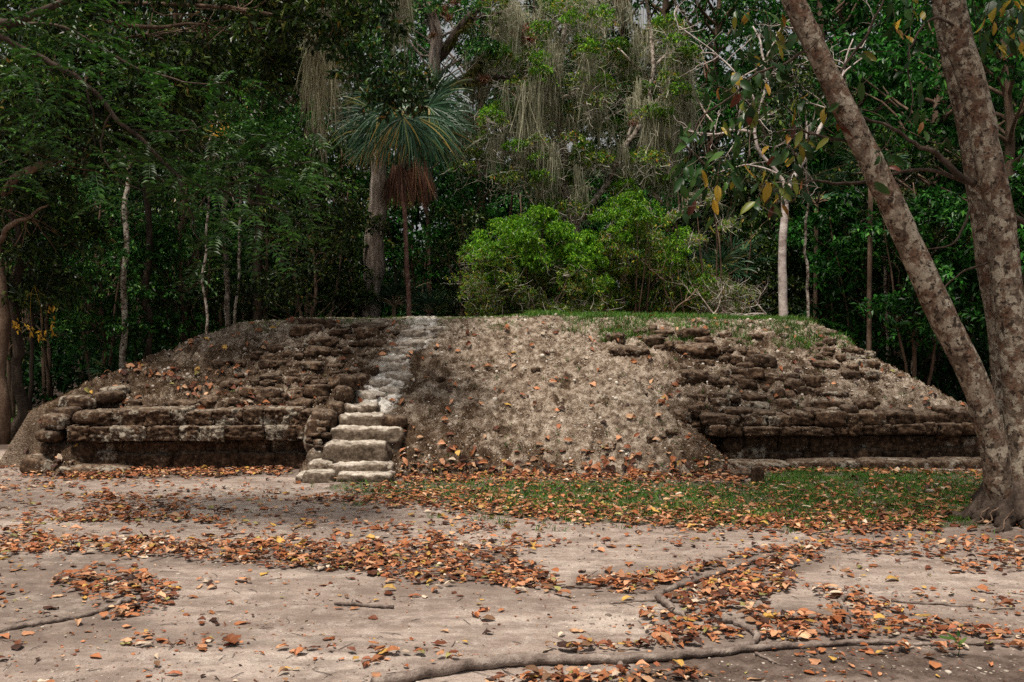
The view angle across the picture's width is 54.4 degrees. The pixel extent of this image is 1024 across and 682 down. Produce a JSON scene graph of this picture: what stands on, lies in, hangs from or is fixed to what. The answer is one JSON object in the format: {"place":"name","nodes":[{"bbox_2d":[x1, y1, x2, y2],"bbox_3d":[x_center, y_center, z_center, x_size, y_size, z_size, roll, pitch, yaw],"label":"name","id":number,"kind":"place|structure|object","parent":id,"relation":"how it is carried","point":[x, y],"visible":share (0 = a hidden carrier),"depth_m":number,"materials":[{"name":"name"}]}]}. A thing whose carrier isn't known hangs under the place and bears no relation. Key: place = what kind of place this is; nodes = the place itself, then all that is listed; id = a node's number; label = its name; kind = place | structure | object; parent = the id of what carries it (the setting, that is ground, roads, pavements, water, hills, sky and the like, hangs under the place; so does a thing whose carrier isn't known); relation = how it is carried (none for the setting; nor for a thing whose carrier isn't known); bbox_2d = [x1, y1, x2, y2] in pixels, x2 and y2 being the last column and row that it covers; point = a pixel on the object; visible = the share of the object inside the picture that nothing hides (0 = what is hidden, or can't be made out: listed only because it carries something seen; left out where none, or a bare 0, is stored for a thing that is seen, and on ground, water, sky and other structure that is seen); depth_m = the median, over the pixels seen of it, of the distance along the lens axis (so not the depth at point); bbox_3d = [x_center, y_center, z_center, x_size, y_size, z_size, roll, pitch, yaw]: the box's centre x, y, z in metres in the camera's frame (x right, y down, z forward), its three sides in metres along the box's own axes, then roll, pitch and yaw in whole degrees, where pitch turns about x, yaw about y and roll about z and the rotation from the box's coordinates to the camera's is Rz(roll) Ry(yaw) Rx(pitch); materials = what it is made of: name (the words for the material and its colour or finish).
{"place":"outdoors","nodes":[
{"label":"outdoors","id":0,"kind":"place"},
{"bbox_2d":[0,0,1017,320],"label":"sky","id":1,"kind":"structure","parent":0,"point":[708,12],"materials":[{"name":"white"}]},
{"bbox_2d":[0,331,1023,681],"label":"ground","id":2,"kind":"structure","parent":0,"point":[536,631],"depth_m":6.32,"materials":[{"name":"beige soil"}]},
{"bbox_2d":[1,183,92,417],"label":"understory tree","id":3,"kind":"object","parent":2,"relation":"on","point":[24,332],"visible":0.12,"depth_m":16.48,"materials":[{"name":"green plant"}]},
{"bbox_2d":[0,129,106,440],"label":"edge tree","id":4,"kind":"object","parent":2,"relation":"on","point":[24,406],"visible":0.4,"depth_m":13.77,"materials":[{"name":"green plant"}]},
{"bbox_2d":[3,202,110,405],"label":"edge tree","id":5,"kind":"object","parent":2,"relation":"on","point":[31,362],"visible":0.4,"depth_m":14.44,"materials":[{"name":"green plant"}]},
{"bbox_2d":[5,163,127,403],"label":"understory tree","id":6,"kind":"object","parent":2,"relation":"on","point":[46,360],"visible":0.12,"depth_m":18.99,"materials":[{"name":"green plant"}]},
{"bbox_2d":[0,1,158,369],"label":"forest tree","id":7,"kind":"object","parent":2,"relation":"on","point":[27,319],"visible":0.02,"depth_m":29.97,"materials":[{"name":"green plant"}]},
{"bbox_2d":[0,596,161,632],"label":"tree root","id":8,"kind":"object","parent":2,"relation":"on","point":[59,619],"visible":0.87,"depth_m":5.80,"materials":[{"name":"brown plant"}]},
{"bbox_2d":[0,0,188,378],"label":"forest tree","id":9,"kind":"object","parent":2,"relation":"on","point":[84,80],"visible":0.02,"depth_m":24.95,"materials":[{"name":"green plant"}]},
{"bbox_2d":[81,357,122,378],"bbox_3d":[-6.202,0.779,15.545,1.033,1.106,0.970,1,2,28],"label":"palmetto","id":10,"kind":"object","parent":2,"relation":"on","point":[102,370],"visible":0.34,"depth_m":15.30,"materials":[{"name":"green plant"}]},
{"bbox_2d":[1,159,203,380],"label":"understory tree","id":11,"kind":"object","parent":2,"relation":"on","point":[114,325],"visible":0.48,"depth_m":17.17,"materials":[{"name":"green plant"}]},
{"bbox_2d":[81,59,195,368],"bbox_3d":[-6.448,-1.827,16.963,2.648,6.224,1.965,0,2,0],"label":"slender tree","id":12,"kind":"object","parent":2,"relation":"on","point":[124,316],"visible":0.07,"depth_m":16.93,"materials":[{"name":"grey plant"}]},
{"bbox_2d":[87,48,190,357],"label":"slender tree","id":13,"kind":"object","parent":2,"relation":"on","point":[148,264],"visible":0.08,"depth_m":17.52,"materials":[{"name":"grey plant"}]},
{"bbox_2d":[59,147,219,359],"bbox_3d":[-7.900,-1.510,21.142,3.132,5.362,3.681,0,2,4],"label":"understory tree","id":14,"kind":"object","parent":2,"relation":"on","point":[113,220],"visible":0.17,"depth_m":20.64,"materials":[{"name":"green plant"}]},
{"bbox_2d":[91,161,265,355],"bbox_3d":[-6.218,-1.026,18.470,2.984,4.547,2.871,-1,2,-21],"label":"understory tree","id":15,"kind":"object","parent":2,"relation":"on","point":[156,282],"visible":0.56,"depth_m":18.09,"materials":[{"name":"green plant"}]},
{"bbox_2d":[97,119,262,328],"bbox_3d":[-8.213,-2.436,24.857,4.802,6.993,4.085,1,2,25],"label":"understory tree","id":16,"kind":"object","parent":2,"relation":"on","point":[191,254],"visible":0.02,"depth_m":24.30,"materials":[{"name":"green plant"}]},
{"bbox_2d":[0,0,361,303],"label":"feathery tree","id":17,"kind":"object","parent":2,"relation":"on","point":[280,179],"visible":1,"depth_m":8.05,"materials":[{"name":"green plant"}]},
{"bbox_2d":[69,1,315,341],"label":"forest tree","id":18,"kind":"object","parent":2,"relation":"on","point":[180,18],"visible":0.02,"depth_m":21.16,"materials":[{"name":"green plant"}]},
{"bbox_2d":[127,72,296,333],"bbox_3d":[-5.079,-1.614,16.759,2.329,5.792,2.441,1,2,35],"label":"slender tree","id":19,"kind":"object","parent":2,"relation":"on","point":[278,114],"visible":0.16,"depth_m":16.74,"materials":[{"name":"green plant"}]},
{"bbox_2d":[0,0,442,444],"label":"edge tree","id":20,"kind":"object","parent":2,"relation":"on","point":[277,27],"visible":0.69,"depth_m":12.07,"materials":[{"name":"green plant"}]},
{"bbox_2d":[12,286,59,341],"bbox_3d":[-6.222,-0.347,13.150,0.746,0.755,0.448,-1,2,-18],"label":"withered sprig","id":21,"kind":"object","parent":20,"relation":"hanging from","point":[32,328],"visible":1,"depth_m":13.20,"materials":[{"name":"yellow plant"}]},
{"bbox_2d":[289,0,418,203],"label":"hanging moss","id":22,"kind":"object","parent":20,"relation":"hanging from","point":[316,66],"visible":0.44,"depth_m":12.02,"materials":[{"name":"grey plant"}]},
{"bbox_2d":[144,149,318,333],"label":"understory tree","id":23,"kind":"object","parent":2,"relation":"on","point":[218,318],"visible":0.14,"depth_m":21.36,"materials":[{"name":"green plant"}]},
{"bbox_2d":[165,90,297,324],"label":"slender tree","id":24,"kind":"object","parent":2,"relation":"on","point":[197,160],"visible":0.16,"depth_m":17.70,"materials":[{"name":"green plant"}]},
{"bbox_2d":[189,37,295,327],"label":"slender tree","id":25,"kind":"object","parent":2,"relation":"on","point":[227,315],"visible":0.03,"depth_m":18.14,"materials":[{"name":"grey plant"}]},
{"bbox_2d":[122,2,373,319],"bbox_3d":[-7.211,-5.946,26.767,7.066,13.888,6.701,0,2,0],"label":"forest tree","id":26,"kind":"object","parent":2,"relation":"on","point":[166,23],"visible":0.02,"depth_m":26.86,"materials":[{"name":"green plant"}]},
{"bbox_2d":[231,283,294,320],"bbox_3d":[-4.582,0.069,18.553,1.195,2.344,1.320,1,2,33],"label":"palmetto","id":27,"kind":"object","parent":2,"relation":"on","point":[265,310],"visible":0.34,"depth_m":18.41,"materials":[{"name":"green plant"}]},
{"bbox_2d":[197,163,359,330],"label":"understory tree","id":28,"kind":"object","parent":2,"relation":"on","point":[216,286],"visible":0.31,"depth_m":19.38,"materials":[{"name":"green plant"}]},
{"bbox_2d":[235,127,333,319],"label":"slender tree","id":29,"kind":"object","parent":2,"relation":"on","point":[268,157],"visible":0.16,"depth_m":20.90,"materials":[{"name":"green plant"}]},
{"bbox_2d":[188,0,413,316],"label":"forest tree","id":30,"kind":"object","parent":2,"relation":"on","point":[286,102],"visible":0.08,"depth_m":23.83,"materials":[{"name":"green plant"}]},
{"bbox_2d":[229,171,391,322],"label":"understory tree","id":31,"kind":"object","parent":2,"relation":"on","point":[260,287],"visible":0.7,"depth_m":17.81,"materials":[{"name":"green plant"}]},
{"bbox_2d":[266,123,417,317],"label":"understory tree","id":32,"kind":"object","parent":2,"relation":"on","point":[359,259],"visible":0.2,"depth_m":19.85,"materials":[{"name":"green plant"}]},
{"bbox_2d":[251,0,459,317],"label":"forest tree","id":33,"kind":"object","parent":2,"relation":"on","point":[350,166],"visible":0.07,"depth_m":33.28,"materials":[{"name":"green plant"}]},
{"bbox_2d":[334,602,393,608],"bbox_3d":[-0.903,1.610,6.077,0.388,0.027,0.028,0,2,14],"label":"dead stick","id":34,"kind":"object","parent":2,"relation":"on","point":[366,605],"visible":1,"depth_m":6.07,"materials":[{"name":"brown wood"}]},
{"bbox_2d":[352,270,433,316],"bbox_3d":[-2.246,-0.053,18.788,1.726,2.572,1.635,0,2,0],"label":"palmetto","id":35,"kind":"object","parent":2,"relation":"on","point":[399,289],"visible":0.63,"depth_m":18.53,"materials":[{"name":"green plant"}]},
{"bbox_2d":[328,47,477,315],"bbox_3d":[-1.997,-2.006,18.324,2.799,6.506,2.642,0,2,0],"label":"fan palm","id":36,"kind":"object","parent":2,"relation":"on","point":[438,123],"visible":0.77,"depth_m":17.59,"materials":[{"name":"green plant"}]},
{"bbox_2d":[338,148,486,317],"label":"understory tree","id":37,"kind":"object","parent":2,"relation":"on","point":[399,220],"visible":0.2,"depth_m":22.41,"materials":[{"name":"green plant"}]},
{"bbox_2d":[373,101,480,315],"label":"slender tree","id":38,"kind":"object","parent":2,"relation":"on","point":[427,222],"visible":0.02,"depth_m":21.90,"materials":[{"name":"green plant"}]},
{"bbox_2d":[403,286,454,315],"bbox_3d":[-1.556,0.089,18.475,1.061,2.307,1.126,0,2,0],"label":"palmetto","id":39,"kind":"object","parent":2,"relation":"on","point":[432,301],"visible":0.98,"depth_m":18.32,"materials":[{"name":"green plant"}]},
{"bbox_2d":[357,0,511,317],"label":"furrowed tree","id":40,"kind":"object","parent":2,"relation":"on","point":[373,251],"visible":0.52,"depth_m":19.13,"materials":[{"name":"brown plant"}]},
{"bbox_2d":[409,203,516,316],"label":"understory tree","id":41,"kind":"object","parent":2,"relation":"on","point":[460,242],"visible":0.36,"depth_m":19.49,"materials":[{"name":"green plant"}]},
{"bbox_2d":[389,174,548,315],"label":"understory tree","id":42,"kind":"object","parent":2,"relation":"on","point":[440,231],"visible":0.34,"depth_m":20.75,"materials":[{"name":"green plant"}]},
{"bbox_2d":[355,0,597,285],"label":"forest tree","id":43,"kind":"object","parent":2,"relation":"on","point":[479,169],"visible":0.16,"depth_m":28.45,"materials":[{"name":"green plant"}]},
{"bbox_2d":[0,313,981,482],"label":"stone mound","id":44,"kind":"object","parent":2,"relation":"on","point":[335,427],"visible":0.95,"depth_m":11.77,"materials":[{"name":"stone"}]},
{"bbox_2d":[225,0,443,320],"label":"moss bough tree","id":45,"kind":"object","parent":44,"relation":"on","point":[258,314],"visible":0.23,"depth_m":16.62,"materials":[{"name":"green plant"}]},
{"bbox_2d":[24,314,964,476],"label":"fallen leaves","id":46,"kind":"object","parent":44,"relation":"on","point":[548,466],"visible":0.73,"depth_m":11.68,"materials":[{"name":"brown plant"}]},
{"bbox_2d":[195,309,854,348],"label":"grass","id":47,"kind":"structure","parent":44,"relation":"on","point":[600,314],"depth_m":13.44,"materials":[{"name":"green plant"}]},
{"bbox_2d":[457,202,609,313],"bbox_3d":[0.373,-0.577,17.170,2.676,3.769,1.998,0,2,0],"label":"bush","id":48,"kind":"object","parent":44,"relation":"on","point":[532,256],"visible":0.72,"depth_m":16.94,"materials":[{"name":"green plant"}]},
{"bbox_2d":[563,191,729,313],"bbox_3d":[2.337,-0.712,17.609,3.166,4.010,2.030,0,2,0],"label":"bush","id":49,"kind":"object","parent":44,"relation":"on","point":[626,201],"visible":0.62,"depth_m":17.35,"materials":[{"name":"green plant"}]},
{"bbox_2d":[556,201,760,314],"bbox_3d":[2.623,-0.614,17.757,3.859,3.818,2.174,0,2,0],"label":"bush","id":50,"kind":"object","parent":44,"relation":"on","point":[612,248],"visible":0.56,"depth_m":17.58,"materials":[{"name":"green plant"}]},
{"bbox_2d":[634,244,733,312],"bbox_3d":[2.945,-1.060,16.498,1.975,1.212,0.710,0,2,-15],"label":"bare branch","id":51,"kind":"object","parent":44,"relation":"on","point":[672,310],"visible":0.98,"depth_m":16.51,"materials":[{"name":"brown plant"}]},
{"bbox_2d":[662,270,757,314],"bbox_3d":[3.263,-0.835,16.593,1.332,1.008,1.083,-1,2,-38],"label":"bare branch","id":52,"kind":"object","parent":44,"relation":"on","point":[714,300],"visible":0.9,"depth_m":16.43,"materials":[{"name":"brown plant"}]},
{"bbox_2d":[664,176,759,314],"bbox_3d":[3.484,-0.762,17.264,1.604,4.139,1.983,1,2,32],"label":"bush","id":53,"kind":"object","parent":44,"relation":"on","point":[730,287],"visible":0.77,"depth_m":17.07,"materials":[{"name":"green plant"}]},
{"bbox_2d":[6,329,990,404],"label":"undergrowth","id":54,"kind":"object","parent":2,"relation":"on","point":[63,368],"visible":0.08,"depth_m":20.09,"materials":[{"name":"green plant"}]},
{"bbox_2d":[453,101,559,309],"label":"slender tree","id":55,"kind":"object","parent":2,"relation":"on","point":[511,202],"visible":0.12,"depth_m":21.91,"materials":[{"name":"green plant"}]},
{"bbox_2d":[0,440,1023,681],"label":"leaf litter","id":56,"kind":"object","parent":2,"relation":"on","point":[660,630],"visible":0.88,"depth_m":7.45,"materials":[{"name":"brown plant"}]},
{"bbox_2d":[0,477,1023,681],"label":"litter twigs","id":57,"kind":"object","parent":2,"relation":"on","point":[480,594],"visible":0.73,"depth_m":6.04,"materials":[{"name":"brown plant"}]},
{"bbox_2d":[4,8,1023,356],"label":"forest","id":58,"kind":"object","parent":2,"relation":"on","point":[422,220],"visible":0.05,"depth_m":37.84,"materials":[{"name":"green plant"}]},
{"bbox_2d":[443,236,624,316],"bbox_3d":[0.336,-0.277,17.016,3.193,3.174,1.989,0,2,0],"label":"bush","id":59,"kind":"object","parent":2,"relation":"on","point":[525,301],"visible":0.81,"depth_m":16.78,"materials":[{"name":"green plant"}]},
{"bbox_2d":[437,0,632,298],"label":"forest tree","id":60,"kind":"object","parent":2,"relation":"on","point":[564,114],"visible":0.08,"depth_m":31.78,"materials":[{"name":"green plant"}]},
{"bbox_2d":[487,136,618,311],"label":"understory tree","id":61,"kind":"object","parent":2,"relation":"on","point":[597,224],"visible":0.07,"depth_m":23.61,"materials":[{"name":"green plant"}]},
{"bbox_2d":[490,0,662,223],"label":"forest tree","id":62,"kind":"object","parent":2,"relation":"on","point":[577,140],"visible":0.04,"depth_m":35.58,"materials":[{"name":"green plant"}]},
{"bbox_2d":[439,0,719,309],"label":"moss draped tree","id":63,"kind":"object","parent":2,"relation":"on","point":[565,204],"visible":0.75,"depth_m":19.38,"materials":[{"name":"green plant"}]},
{"bbox_2d":[449,0,707,215],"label":"hanging moss","id":64,"kind":"object","parent":63,"relation":"hanging from","point":[529,123],"visible":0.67,"depth_m":19.26,"materials":[{"name":"grey plant"}]},
{"bbox_2d":[230,315,945,466],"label":"weeds","id":65,"kind":"object","parent":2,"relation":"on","point":[742,322],"visible":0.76,"depth_m":12.30,"materials":[{"name":"green plant"}]},
{"bbox_2d":[524,0,761,312],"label":"forest tree","id":66,"kind":"object","parent":2,"relation":"on","point":[621,32],"visible":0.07,"depth_m":30.74,"materials":[{"name":"green plant"}]},
{"bbox_2d":[311,465,994,533],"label":"grass","id":67,"kind":"structure","parent":2,"relation":"on","point":[794,474],"depth_m":9.66,"materials":[{"name":"green plant"}]},
{"bbox_2d":[567,0,776,313],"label":"forest tree","id":68,"kind":"object","parent":2,"relation":"on","point":[666,5],"visible":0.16,"depth_m":28.97,"materials":[{"name":"green plant"}]},
{"bbox_2d":[599,617,760,654],"bbox_3d":[0.890,1.628,5.306,1.190,0.052,0.479,-1,2,-39],"label":"tree root","id":69,"kind":"object","parent":2,"relation":"on","point":[755,633],"visible":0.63,"depth_m":5.47,"materials":[{"name":"brown plant"}]},
{"bbox_2d":[602,148,772,312],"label":"understory tree","id":70,"kind":"object","parent":2,"relation":"on","point":[657,284],"visible":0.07,"depth_m":22.54,"materials":[{"name":"green plant"}]},
{"bbox_2d":[370,638,1008,681],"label":"tree root","id":71,"kind":"object","parent":2,"relation":"on","point":[481,663],"visible":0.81,"depth_m":5.07,"materials":[{"name":"brown plant"}]},
{"bbox_2d":[589,0,798,249],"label":"forest tree","id":72,"kind":"object","parent":2,"relation":"on","point":[719,46],"visible":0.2,"depth_m":25.07,"materials":[{"name":"green plant"}]},
{"bbox_2d":[609,545,792,616],"bbox_3d":[1.544,1.584,6.667,2.129,0.069,0.522,-2,2,-44],"label":"tree root","id":73,"kind":"object","parent":2,"relation":"on","point":[662,599],"visible":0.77,"depth_m":6.32,"materials":[{"name":"brown plant"}]},
{"bbox_2d":[684,238,760,282],"bbox_3d":[3.995,-0.439,19.376,1.829,3.309,1.679,0,2,0],"label":"palmetto","id":74,"kind":"object","parent":2,"relation":"on","point":[725,258],"visible":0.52,"depth_m":19.29,"materials":[{"name":"green plant"}]},
{"bbox_2d":[657,166,810,317],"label":"understory tree","id":75,"kind":"object","parent":2,"relation":"on","point":[772,287],"visible":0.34,"depth_m":20.02,"materials":[{"name":"green plant"}]},
{"bbox_2d":[698,231,777,300],"bbox_3d":[4.771,-0.625,20.956,1.827,3.586,1.808,0,2,0],"label":"palmetto","id":76,"kind":"object","parent":2,"relation":"on","point":[754,261],"visible":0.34,"depth_m":20.71,"materials":[{"name":"green plant"}]},
{"bbox_2d":[682,129,832,316],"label":"understory tree","id":77,"kind":"object","parent":2,"relation":"on","point":[756,170],"visible":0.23,"depth_m":22.21,"materials":[{"name":"green plant"}]},
{"bbox_2d":[751,466,763,483],"bbox_3d":[2.561,1.421,10.388,0.129,0.236,0.089,0,2,-9],"label":"marker stone","id":78,"kind":"object","parent":2,"relation":"on","point":[757,473],"visible":0.7,"depth_m":10.35,"materials":[{"name":"brown stone"}]},
{"bbox_2d":[673,0,873,316],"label":"white tree","id":79,"kind":"object","parent":2,"relation":"on","point":[782,280],"visible":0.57,"depth_m":17.01,"materials":[{"name":"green plant"}]},
{"bbox_2d":[733,50,855,317],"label":"slender tree","id":80,"kind":"object","parent":2,"relation":"on","point":[775,120],"visible":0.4,"depth_m":17.42,"materials":[{"name":"green plant"}]},
{"bbox_2d":[699,0,889,316],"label":"forest tree","id":81,"kind":"object","parent":2,"relation":"on","point":[826,39],"visible":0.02,"depth_m":34.64,"materials":[{"name":"green plant"}]},
{"bbox_2d":[694,0,935,318],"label":"forest tree","id":82,"kind":"object","parent":2,"relation":"on","point":[838,9],"visible":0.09,"depth_m":23.73,"materials":[{"name":"green plant"}]},
{"bbox_2d":[774,158,855,319],"bbox_3d":[6.102,-1.212,20.030,2.005,4.814,1.909,0,2,0],"label":"palmetto","id":83,"kind":"object","parent":2,"relation":"on","point":[825,187],"visible":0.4,"depth_m":19.84,"materials":[{"name":"green plant"}]},
{"bbox_2d":[769,189,904,331],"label":"understory tree","id":84,"kind":"object","parent":2,"relation":"on","point":[803,212],"visible":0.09,"depth_m":21.70,"materials":[{"name":"green plant"}]},
{"bbox_2d":[656,0,1023,532],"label":"spotted tree","id":85,"kind":"object","parent":2,"relation":"on","point":[996,408],"visible":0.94,"depth_m":8.41,"materials":[{"name":"brown plant"}]},
{"bbox_2d":[837,589,856,629],"bbox_3d":[2.009,1.605,6.006,0.108,0.043,0.832,1,2,21],"label":"tree root","id":86,"kind":"object","parent":2,"relation":"on","point":[847,617],"visible":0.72,"depth_m":6.02,"materials":[{"name":"brown plant"}]},
{"bbox_2d":[708,0,1002,339],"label":"forest tree","id":87,"kind":"object","parent":2,"relation":"on","point":[859,13],"visible":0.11,"depth_m":23.65,"materials":[{"name":"green plant"}]},
{"bbox_2d":[776,185,947,356],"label":"understory tree","id":88,"kind":"object","parent":2,"relation":"on","point":[845,273],"visible":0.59,"depth_m":18.95,"materials":[{"name":"green plant"}]},
{"bbox_2d":[827,144,915,350],"bbox_3d":[6.306,-1.069,17.518,1.466,4.680,1.524,0,2,0],"label":"palmetto","id":89,"kind":"object","parent":2,"relation":"on","point":[853,160],"visible":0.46,"depth_m":17.45,"materials":[{"name":"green plant"}]},
{"bbox_2d":[818,152,928,370],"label":"understory tree","id":90,"kind":"object","parent":2,"relation":"on","point":[896,287],"visible":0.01,"depth_m":22.82,"materials":[{"name":"green plant"}]},
{"bbox_2d":[815,124,961,362],"bbox_3d":[6.789,-1.436,18.604,2.665,5.339,2.119,0,2,0],"label":"slender tree","id":91,"kind":"object","parent":2,"relation":"on","point":[845,144],"visible":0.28,"depth_m":18.27,"materials":[{"name":"green plant"}]},
{"bbox_2d":[777,0,1023,384],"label":"forest tree","id":92,"kind":"object","parent":2,"relation":"on","point":[859,73],"visible":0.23,"depth_m":21.12,"materials":[{"name":"green plant"}]},
{"bbox_2d":[824,0,994,369],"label":"forest tree","id":93,"kind":"object","parent":2,"relation":"on","point":[872,109],"visible":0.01,"depth_m":28.98,"materials":[{"name":"green plant"}]},
{"bbox_2d":[840,182,984,385],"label":"understory tree","id":94,"kind":"object","parent":2,"relation":"on","point":[902,302],"visible":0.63,"depth_m":17.13,"materials":[{"name":"green plant"}]},
{"bbox_2d":[852,182,972,375],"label":"slender tree","id":95,"kind":"object","parent":2,"relation":"on","point":[933,230],"visible":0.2,"depth_m":18.01,"materials":[{"name":"green plant"}]},
{"bbox_2d":[905,151,961,391],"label":"slender tree","id":96,"kind":"object","parent":2,"relation":"on","point":[938,354],"visible":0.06,"depth_m":21.92,"materials":[{"name":"green plant"}]},
{"bbox_2d":[856,599,1014,609],"bbox_3d":[2.573,1.608,6.093,0.932,0.033,0.038,0,2,14],"label":"tree root","id":97,"kind":"object","parent":2,"relation":"on","point":[942,603],"visible":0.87,"depth_m":6.07,"materials":[{"name":"brown plant"}]},
{"bbox_2d":[853,1,1022,362],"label":"forest tree","id":98,"kind":"object","parent":2,"relation":"on","point":[908,106],"visible":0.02,"depth_m":27.37,"materials":[{"name":"green plant"}]},
{"bbox_2d":[852,0,1023,307],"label":"forest tree","id":99,"kind":"object","parent":2,"relation":"on","point":[1006,91],"visible":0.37,"depth_m":18.06,"materials":[{"name":"green plant"}]},
{"bbox_2d":[882,163,1023,399],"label":"understory tree","id":100,"kind":"object","parent":2,"relation":"on","point":[952,185],"visible":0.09,"depth_m":19.51,"materials":[{"name":"green plant"}]},
{"bbox_2d":[929,165,1023,349],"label":"understory tree","id":101,"kind":"object","parent":2,"relation":"on","point":[1017,185],"visible":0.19,"depth_m":16.46,"materials":[{"name":"green plant"}]},
{"bbox_2d":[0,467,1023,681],"bbox_3d":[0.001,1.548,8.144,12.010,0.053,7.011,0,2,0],"label":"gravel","id":102,"kind":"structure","parent":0,"point":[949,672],"depth_m":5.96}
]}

